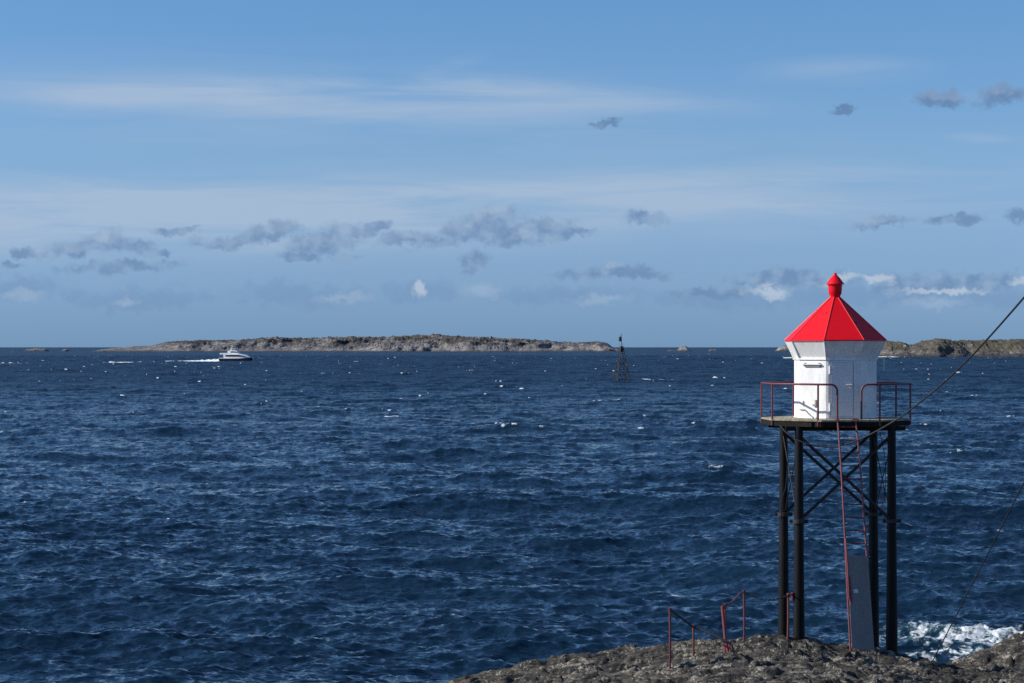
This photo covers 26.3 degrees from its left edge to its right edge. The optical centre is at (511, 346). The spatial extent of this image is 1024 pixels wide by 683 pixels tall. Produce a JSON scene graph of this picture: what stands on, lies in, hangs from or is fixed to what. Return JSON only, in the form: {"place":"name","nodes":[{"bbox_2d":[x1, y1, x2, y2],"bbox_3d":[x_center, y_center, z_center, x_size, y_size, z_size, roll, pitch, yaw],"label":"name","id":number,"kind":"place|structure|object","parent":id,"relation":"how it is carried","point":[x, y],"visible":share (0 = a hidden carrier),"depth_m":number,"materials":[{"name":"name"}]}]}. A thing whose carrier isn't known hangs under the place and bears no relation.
{"place":"outdoors","nodes":[
{"label":"outdoors","id":0,"kind":"place"},
{"bbox_2d":[90,334,626,351],"bbox_3d":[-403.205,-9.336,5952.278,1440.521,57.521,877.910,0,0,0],"label":"island","id":1,"kind":"structure","parent":0,"point":[430,343],"depth_m":5738.76,"materials":[{"name":"grey stone"}]},
{"bbox_2d":[0,347,1023,682],"bbox_3d":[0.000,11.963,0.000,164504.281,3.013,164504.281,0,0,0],"label":"sea","id":2,"kind":"structure","parent":0,"point":[324,517],"depth_m":161.02,"materials":[{"name":"liquid"}]},
{"bbox_2d":[24,348,48,350],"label":"skerry","id":3,"kind":"structure","parent":2,"relation":"in","point":[36,349],"depth_m":6330.15,"materials":[{"name":"grey stone"}]},
{"bbox_2d":[190,359,218,360],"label":"wake","id":4,"kind":"object","parent":2,"relation":"on","point":[206,360],"visible":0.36,"depth_m":1804.80,"materials":[{"name":"liquid"}]},
{"bbox_2d":[219,348,252,360],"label":"ferry","id":5,"kind":"object","parent":2,"relation":"on","point":[234,355],"visible":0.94,"depth_m":1796.96,"materials":[{"name":"white metal"}]},
{"bbox_2d":[612,334,630,380],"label":"beacon","id":6,"kind":"object","parent":2,"relation":"in","point":[621,348],"visible":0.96,"depth_m":750.29,"materials":[{"name":"black metal"}]},
{"bbox_2d":[668,346,690,350],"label":"skerry","id":7,"kind":"structure","parent":2,"relation":"in","point":[683,348],"depth_m":6331.84,"materials":[{"name":"grey stone"}]},
{"bbox_2d":[775,345,788,350],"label":"skerry","id":8,"kind":"structure","parent":2,"relation":"in","point":[783,348],"depth_m":6320.43,"materials":[{"name":"grey stone"}]},
{"bbox_2d":[0,0,1023,346],"label":"sky","id":9,"kind":"structure","parent":0,"point":[651,173],"materials":[{"name":"blue"}]},
{"bbox_2d":[446,632,1023,682],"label":"rock","id":10,"kind":"object","parent":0,"point":[767,658],"visible":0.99,"depth_m":68.02,"materials":[{"name":"grey stone"}]},
{"bbox_2d":[668,607,726,668],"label":"handrail","id":11,"kind":"object","parent":10,"relation":"on","point":[693,628],"visible":0.9,"depth_m":67.03,"materials":[{"name":"red metal"}]},
{"bbox_2d":[721,590,793,652],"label":"handrail","id":12,"kind":"object","parent":10,"relation":"on","point":[727,646],"visible":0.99,"depth_m":70.01,"materials":[{"name":"red metal"}]},
{"bbox_2d":[761,273,910,654],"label":"lighthouse","id":13,"kind":"object","parent":10,"relation":"on","point":[835,342],"visible":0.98,"depth_m":71.68,"materials":[{"name":"black paint"}]},
{"bbox_2d":[828,358,855,418],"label":"door","id":14,"kind":"structure","parent":13,"relation":"in","point":[842,374],"depth_m":71.68,"materials":[{"name":"paint"}]},
{"bbox_2d":[779,297,1023,447],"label":"power cable","id":15,"kind":"object","parent":13,"relation":"attached to","point":[985,341],"visible":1,"depth_m":67.43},
{"bbox_3d":[12.616,1.907,44.115,0.298,12.730,0.349,0,0,0],"label":"utility pole","id":16,"kind":"object","parent":10,"relation":"on","visible":0},
{"bbox_2d":[933,482,1023,659],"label":"stay wire","id":17,"kind":"object","parent":16,"relation":"attached to","point":[979,569],"visible":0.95,"depth_m":66.44,"materials":[{"name":"grey metal"}]},
{"bbox_2d":[879,338,1023,356],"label":"island","id":18,"kind":"structure","parent":0,"point":[936,347],"depth_m":2608.74,"materials":[{"name":"grey stone"}]}
]}

